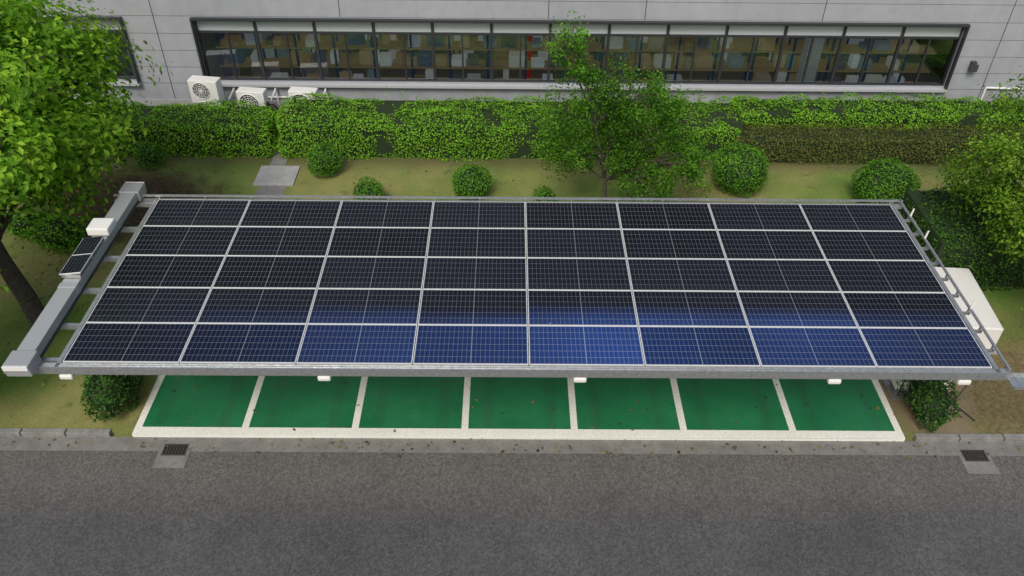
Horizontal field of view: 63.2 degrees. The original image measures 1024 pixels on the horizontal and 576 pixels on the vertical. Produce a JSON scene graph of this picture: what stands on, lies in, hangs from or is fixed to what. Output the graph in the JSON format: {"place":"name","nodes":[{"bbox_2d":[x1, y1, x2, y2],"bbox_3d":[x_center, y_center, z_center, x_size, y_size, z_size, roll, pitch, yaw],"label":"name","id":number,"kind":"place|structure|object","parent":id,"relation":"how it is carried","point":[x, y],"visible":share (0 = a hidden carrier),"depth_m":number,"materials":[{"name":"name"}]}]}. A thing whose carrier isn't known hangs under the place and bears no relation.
{"place":"outdoors","nodes":[
{"label":"outdoors","id":0,"kind":"place"},
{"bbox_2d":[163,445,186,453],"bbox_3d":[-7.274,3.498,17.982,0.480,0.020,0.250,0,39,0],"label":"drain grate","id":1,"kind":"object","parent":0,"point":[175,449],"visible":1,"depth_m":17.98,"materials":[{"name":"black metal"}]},
{"bbox_2d":[74,98,289,111],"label":"plinth wall","id":2,"kind":"structure","parent":0,"point":[154,102],"depth_m":29.48,"materials":[{"name":"grey concrete"}]},
{"bbox_2d":[1,194,1011,379],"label":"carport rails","id":3,"kind":"object","parent":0,"point":[47,365],"visible":0.89,"depth_m":15.14,"materials":[{"name":"grey metal"}]},
{"bbox_2d":[0,450,1023,575],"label":"road","id":4,"kind":"structure","parent":0,"point":[123,513],"depth_m":16.78,"materials":[{"name":"grey asphalt"}]},
{"bbox_2d":[152,443,192,467],"bbox_3d":[-7.274,3.596,17.875,0.680,0.026,0.660,0,39,0],"label":"drain frame","id":5,"kind":"object","parent":4,"relation":"on","point":[170,461],"visible":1,"depth_m":17.77,"materials":[{"name":"grey concrete"}]},
{"bbox_2d":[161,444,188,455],"bbox_3d":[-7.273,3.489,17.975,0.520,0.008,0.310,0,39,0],"label":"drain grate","id":6,"kind":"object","parent":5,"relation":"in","point":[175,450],"visible":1,"depth_m":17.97,"materials":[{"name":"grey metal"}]},
{"bbox_2d":[956,449,999,473],"bbox_3d":[10.026,3.738,17.939,0.680,0.026,0.660,0,39,0],"label":"drain frame","id":7,"kind":"object","parent":4,"relation":"on","point":[980,467],"visible":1,"depth_m":17.84,"materials":[{"name":"grey concrete"}]},
{"bbox_2d":[960,450,989,461],"bbox_3d":[10.026,3.631,18.040,0.520,0.008,0.310,0,39,0],"label":"drain grate","id":8,"kind":"object","parent":7,"relation":"in","point":[974,456],"visible":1,"depth_m":18.04,"materials":[{"name":"grey metal"}]},
{"bbox_2d":[0,112,1023,438],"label":"lawn ground","id":9,"kind":"structure","parent":0,"point":[52,402],"depth_m":25.54,"materials":[{"name":"green plant"}]},
{"bbox_2d":[5,207,52,238],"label":"shrub","id":10,"kind":"object","parent":9,"relation":"on","point":[11,230],"depth_m":23.28,"materials":[{"name":"green plant"}]},
{"bbox_2d":[22,212,87,256],"bbox_3d":[-12.656,-1.589,23.041,1.736,1.186,1.258,0,39,0],"label":"shrub","id":11,"kind":"object","parent":9,"relation":"on","point":[74,243],"depth_m":22.84,"materials":[{"name":"green plant"}]},
{"bbox_2d":[0,0,172,365],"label":"tree","id":12,"kind":"object","parent":9,"relation":"on","point":[37,177],"depth_m":18.56,"materials":[{"name":"green plant"}]},
{"bbox_2d":[80,375,144,422],"bbox_3d":[-8.855,2.085,18.409,1.339,1.425,1.635,0,39,0],"label":"shrub","id":13,"kind":"object","parent":9,"relation":"on","point":[87,392],"depth_m":18.03,"materials":[{"name":"green plant"}]},
{"bbox_2d":[131,140,164,169],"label":"ball bush","id":14,"kind":"object","parent":9,"relation":"on","point":[151,151],"depth_m":26.37,"materials":[{"name":"green plant"}]},
{"bbox_2d":[36,95,280,158],"bbox_3d":[-15.739,-5.447,27.399,16.178,1.560,2.207,0,39,0],"label":"hedge","id":15,"kind":"object","parent":9,"relation":"on","point":[231,126],"depth_m":27.03,"materials":[{"name":"green plant"}]},
{"bbox_2d":[187,75,225,105],"bbox_3d":[-10.364,-6.500,28.411,1.000,1.380,0.420,5,40,6],"label":"air conditioner unit","id":16,"kind":"object","parent":9,"relation":"on","point":[214,85],"visible":0.54,"depth_m":28.04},
{"bbox_2d":[192,82,209,104],"bbox_3d":[-10.473,-6.374,28.255,0.580,1.270,0.001,5,40,6],"label":"fan grille","id":17,"kind":"object","parent":16,"relation":"attached to","point":[198,93],"visible":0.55,"depth_m":28.05,"materials":[{"name":"grey metal"}]},
{"bbox_2d":[236,87,268,106],"bbox_3d":[-8.865,-6.410,28.550,0.950,0.850,0.380,4,40,4],"label":"air conditioner unit","id":18,"kind":"object","parent":9,"relation":"on","point":[256,93],"visible":0.5,"depth_m":28.25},
{"bbox_2d":[239,94,258,106],"bbox_3d":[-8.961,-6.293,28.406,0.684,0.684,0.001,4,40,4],"label":"fan grille","id":19,"kind":"object","parent":18,"relation":"attached to","point":[249,99],"visible":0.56,"depth_m":28.32,"materials":[{"name":"grey metal"}]},
{"bbox_2d":[254,151,288,198],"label":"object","id":20,"kind":"object","parent":9,"relation":"on","point":[278,160],"depth_m":25.84,"materials":[{"name":"grey concrete"}]},
{"bbox_2d":[253,165,299,185],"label":"slab","id":21,"kind":"structure","parent":20,"relation":"on","point":[276,176],"depth_m":26.32,"materials":[{"name":"grey concrete"}]},
{"bbox_2d":[301,138,343,176],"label":"ball bush","id":22,"kind":"object","parent":9,"relation":"on","point":[333,149],"depth_m":25.94,"materials":[{"name":"green plant"}]},
{"bbox_2d":[352,175,384,199],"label":"ball bush","id":23,"kind":"object","parent":9,"relation":"on","point":[371,180],"depth_m":24.73,"materials":[{"name":"green plant"}]},
{"bbox_2d":[451,158,493,199],"bbox_3d":[-1.157,-3.394,25.256,1.397,1.201,1.355,0,39,0],"label":"ball bush","id":24,"kind":"object","parent":9,"relation":"on","point":[456,175],"depth_m":24.96,"materials":[{"name":"green plant"}]},
{"bbox_2d":[274,87,748,162],"bbox_3d":[-0.020,-5.478,27.571,15.598,1.666,2.611,0,39,0],"label":"hedge","id":25,"kind":"object","parent":9,"relation":"on","point":[384,146],"depth_m":27.04,"materials":[{"name":"green plant"}]},
{"bbox_2d":[3,156,1021,461],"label":"fallen leaves","id":26,"kind":"object","parent":9,"relation":"on","point":[359,404],"visible":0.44,"depth_m":18.31,"materials":[{"name":"brown plant"}]},
{"bbox_2d":[142,288,894,438],"bbox_3d":[0.167,1.584,20.363,16.940,0.125,5.400,0,39,0],"label":"parking pad","id":27,"kind":"object","parent":9,"relation":"on","point":[423,402],"visible":0.36,"depth_m":18.98,"materials":[{"name":"green paint"}]},
{"bbox_2d":[132,280,904,440],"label":"parking lines","id":28,"kind":"object","parent":27,"relation":"on","point":[245,430],"visible":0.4,"depth_m":18.32,"materials":[{"name":"white paint"}]},
{"bbox_2d":[66,208,988,362],"bbox_3d":[0.273,0.983,18.357,17.203,3.363,5.222,0,39,0],"label":"carport frame","id":29,"kind":"object","parent":27,"relation":"on","point":[527,288],"visible":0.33,"depth_m":16.98,"materials":[{"name":"grey metal"}]},
{"bbox_2d":[59,374,74,379],"bbox_3d":[-8.115,1.589,15.198,0.240,0.110,0.150,0,39,0],"label":"light fixture","id":30,"kind":"object","parent":29,"relation":"attached to","point":[70,377],"visible":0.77,"depth_m":15.13,"materials":[{"name":"white plastic"}]},
{"bbox_2d":[2,183,146,376],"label":"cleaning robot drives","id":31,"kind":"structure","parent":29,"relation":"on","point":[31,360],"depth_m":14.90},
{"bbox_2d":[1,182,144,370],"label":"cleaning robot labels","id":32,"kind":"object","parent":31,"relation":"attached to","point":[14,368],"visible":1,"depth_m":14.69,"materials":[{"name":"plastic"}]},
{"bbox_2d":[17,193,137,354],"bbox_3d":[-8.775,-0.454,17.086,0.360,0.200,5.282,0,39,0],"label":"cleaning robot body","id":33,"kind":"object","parent":31,"relation":"attached to","point":[39,335],"visible":0.78,"depth_m":16.29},
{"bbox_2d":[59,236,103,274],"bbox_3d":[-8.793,-0.672,17.035,0.440,0.083,1.220,0,39,0],"label":"solar panel","id":34,"kind":"object","parent":33,"relation":"on","point":[81,256],"visible":1,"depth_m":16.99,"materials":[{"name":"glass"}]},
{"bbox_2d":[61,238,104,277],"bbox_3d":[-8.784,-0.629,17.070,0.380,0.070,1.260,0,39,0],"label":"robot bracket","id":35,"kind":"object","parent":33,"relation":"attached to","point":[72,275],"visible":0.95,"depth_m":16.58,"materials":[{"name":"silver metal"}]},
{"bbox_2d":[40,202,137,357],"bbox_3d":[-8.776,-0.342,17.178,0.320,0.090,5.122,0,39,0],"label":"cleaning robot brush","id":36,"kind":"object","parent":33,"relation":"attached to","point":[84,287],"visible":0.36,"depth_m":16.86,"materials":[{"name":"black plastic"}]},
{"bbox_2d":[86,218,115,235],"bbox_3d":[-8.783,-1.310,17.812,0.460,0.180,0.430,0,39,0],"label":"electrical box","id":37,"kind":"object","parent":31,"relation":"on","point":[101,227],"visible":1,"depth_m":17.70,"materials":[{"name":"white paint"}]},
{"bbox_2d":[317,376,331,380],"bbox_3d":[-3.425,1.621,15.224,0.240,0.110,0.150,0,39,0],"label":"light fixture","id":38,"kind":"object","parent":29,"relation":"attached to","point":[324,378],"visible":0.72,"depth_m":15.15,"materials":[{"name":"white plastic"}]},
{"bbox_2d":[63,199,991,367],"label":"solar panels","id":39,"kind":"object","parent":29,"relation":"on","point":[812,285],"visible":1,"depth_m":16.83,"materials":[{"name":"blue glass"}]},
{"bbox_2d":[573,378,586,382],"bbox_3d":[1.244,1.653,15.250,0.240,0.110,0.150,0,39,0],"label":"light fixture","id":40,"kind":"object","parent":29,"relation":"attached to","point":[579,380],"visible":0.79,"depth_m":15.18,"materials":[{"name":"white plastic"}]},
{"bbox_2d":[826,379,840,383],"bbox_3d":[5.904,1.684,15.275,0.240,0.110,0.150,0,39,0],"label":"light fixture","id":41,"kind":"object","parent":29,"relation":"attached to","point":[833,381],"visible":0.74,"depth_m":15.21,"materials":[{"name":"white plastic"}]},
{"bbox_2d":[910,208,975,308],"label":"rail sensors","id":42,"kind":"object","parent":29,"relation":"on","point":[972,305],"visible":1,"depth_m":18.08,"materials":[{"name":"white plastic"}]},
{"bbox_2d":[955,380,970,384],"bbox_3d":[8.284,1.700,15.289,0.240,0.110,0.150,0,39,0],"label":"light fixture","id":43,"kind":"object","parent":29,"relation":"attached to","point":[963,382],"visible":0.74,"depth_m":15.23,"materials":[{"name":"white plastic"}]},
{"bbox_2d":[1008,373,1023,389],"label":"beam end","id":44,"kind":"object","parent":29,"relation":"attached to","point":[1016,381],"visible":0.76,"depth_m":15.18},
{"bbox_2d":[532,184,556,200],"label":"ball bush","id":45,"kind":"object","parent":9,"relation":"on","point":[537,194],"depth_m":24.93,"materials":[{"name":"green plant"}]},
{"bbox_2d":[524,10,746,201],"bbox_3d":[3.316,-4.535,23.023,6.321,6.029,3.622,0,39,0],"label":"slim tree","id":46,"kind":"object","parent":9,"relation":"on","point":[692,170],"depth_m":22.93,"materials":[{"name":"green plant"}]},
{"bbox_2d":[711,136,772,196],"bbox_3d":[7.046,-3.713,25.511,1.824,1.544,1.920,0,39,0],"label":"ball bush","id":47,"kind":"object","parent":9,"relation":"on","point":[756,152],"depth_m":25.13,"materials":[{"name":"green plant"}]},
{"bbox_2d":[730,90,1023,130],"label":"hedge","id":48,"kind":"object","parent":9,"relation":"on","point":[860,97],"depth_m":27.51,"materials":[{"name":"green plant"}]},
{"bbox_2d":[734,116,1023,165],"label":"olive hedge","id":49,"kind":"object","parent":9,"relation":"on","point":[781,160],"depth_m":27.05,"materials":[{"name":"green plant"}]},
{"bbox_2d":[849,155,923,203],"bbox_3d":[11.276,-3.193,24.960,2.262,1.526,1.858,0,39,0],"label":"ball bush","id":50,"kind":"object","parent":9,"relation":"on","point":[861,195],"depth_m":24.54,"materials":[{"name":"green plant"}]},
{"bbox_2d":[896,380,964,432],"bbox_3d":[9.222,2.259,18.493,1.212,1.364,1.859,0,39,0],"label":"shrub","id":51,"kind":"object","parent":9,"relation":"on","point":[940,423],"depth_m":18.09,"materials":[{"name":"green plant"}]},
{"bbox_2d":[897,381,974,420],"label":"branches","id":52,"kind":"object","parent":9,"relation":"on","point":[950,409],"visible":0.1,"depth_m":18.86,"materials":[{"name":"brown wood"}]},
{"bbox_2d":[949,385,967,407],"bbox_3d":[10.710,2.389,17.824,2.984,2.068,1.086,0,39,0],"label":"brace","id":53,"kind":"object","parent":9,"relation":"on","point":[961,392],"visible":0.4,"depth_m":17.51,"materials":[{"name":"grey metal"}]},
{"bbox_2d":[899,179,1023,291],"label":"hedge","id":54,"kind":"object","parent":9,"relation":"on","point":[911,196],"depth_m":22.09,"materials":[{"name":"green plant"}]},
{"bbox_2d":[929,71,1023,309],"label":"tree","id":55,"kind":"object","parent":9,"relation":"on","point":[1006,182],"depth_m":20.48,"materials":[{"name":"green plant"}]},
{"bbox_2d":[75,32,955,440],"bbox_3d":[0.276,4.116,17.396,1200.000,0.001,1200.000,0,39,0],"label":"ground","id":56,"kind":"structure","parent":0,"point":[937,62],"depth_m":34.30,"materials":[{"name":"grey concrete"}]},
{"bbox_2d":[0,436,1023,455],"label":"road gutter","id":57,"kind":"object","parent":56,"relation":"on","point":[112,443],"visible":1,"depth_m":18.15,"materials":[{"name":"concrete"}]},
{"bbox_2d":[0,428,1023,441],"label":"kerb","id":58,"kind":"structure","parent":56,"relation":"on","point":[90,432],"depth_m":18.26,"materials":[{"name":"concrete"}]},
{"bbox_2d":[6,0,1023,102],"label":"building wall","id":59,"kind":"structure","parent":56,"relation":"on","point":[987,20],"depth_m":27.63,"materials":[{"name":"grey concrete"}]},
{"bbox_2d":[79,32,940,82],"bbox_3d":[-0.205,-10.037,31.265,33.000,3.600,6.400,0,39,0],"label":"interior room","id":60,"kind":"object","parent":59,"relation":"attached to","point":[211,52],"visible":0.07,"depth_m":31.74,"materials":[{"name":"black"}]},
{"bbox_2d":[103,33,936,82],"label":"interior racks","id":61,"kind":"object","parent":60,"relation":"in","point":[708,50],"visible":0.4,"depth_m":29.76,"materials":[{"name":"grey metal"}]},
{"bbox_2d":[51,16,970,89],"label":"window frames","id":62,"kind":"structure","parent":59,"relation":"attached to","point":[784,36],"depth_m":28.12,"materials":[{"name":"black metal"}]},
{"bbox_2d":[58,20,961,36],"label":"window transoms","id":63,"kind":"object","parent":62,"relation":"attached to","point":[594,28],"depth_m":27.98,"materials":[{"name":"grey metal"}]},
{"bbox_2d":[87,81,946,92],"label":"window sills","id":64,"kind":"structure","parent":59,"relation":"attached to","point":[510,86],"depth_m":29.05,"materials":[{"name":"grey metal"}]},
{"bbox_2d":[148,0,1016,98],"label":"wall joints","id":65,"kind":"object","parent":59,"relation":"attached to","point":[548,18],"depth_m":27.87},
{"bbox_2d":[228,87,1022,105],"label":"wall pipes","id":66,"kind":"object","parent":59,"relation":"attached to","point":[326,91],"depth_m":29.16,"materials":[{"name":"metal"}]},
{"bbox_2d":[968,61,978,71],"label":"wall light","id":67,"kind":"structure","parent":59,"relation":"attached to","point":[973,66],"depth_m":28.52,"materials":[{"name":"grey metal"}]},
{"bbox_2d":[882,380,908,399],"bbox_3d":[9.403,2.311,19.342,1.350,0.220,0.600,0,39,0],"label":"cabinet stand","id":68,"kind":"object","parent":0,"point":[892,392],"visible":0.34,"depth_m":19.30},
{"bbox_2d":[891,380,951,389],"bbox_3d":[9.404,1.750,18.882,1.200,1.230,0.400,0,39,0],"label":"distribution cabinet","id":69,"kind":"object","parent":68,"relation":"on","point":[895,384],"visible":0.1,"depth_m":19.06,"materials":[{"name":"grey metal"}]},
{"bbox_2d":[935,267,1003,348],"bbox_3d":[10.930,0.469,21.195,1.950,0.740,2.400,3,39,3],"label":"white enclosure","id":70,"kind":"object","parent":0,"point":[967,284],"visible":0.26,"depth_m":20.75,"materials":[{"name":"white paint"}]},
{"bbox_2d":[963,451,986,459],"bbox_3d":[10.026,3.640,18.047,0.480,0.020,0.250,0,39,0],"label":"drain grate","id":71,"kind":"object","parent":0,"point":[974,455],"visible":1,"depth_m":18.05,"materials":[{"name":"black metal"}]},
{"bbox_3d":[-7.121,-5.939,29.001,0.840,0.420,0.380,4,40,4],"label":"air conditioner stand","id":72,"kind":"object","parent":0,"visible":0},
{"bbox_2d":[288,86,318,100],"bbox_3d":[-7.115,-6.430,28.598,0.950,0.850,0.380,4,40,4],"label":"air conditioner unit","id":73,"kind":"object","parent":72,"relation":"on","point":[292,90],"visible":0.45,"depth_m":28.28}
]}

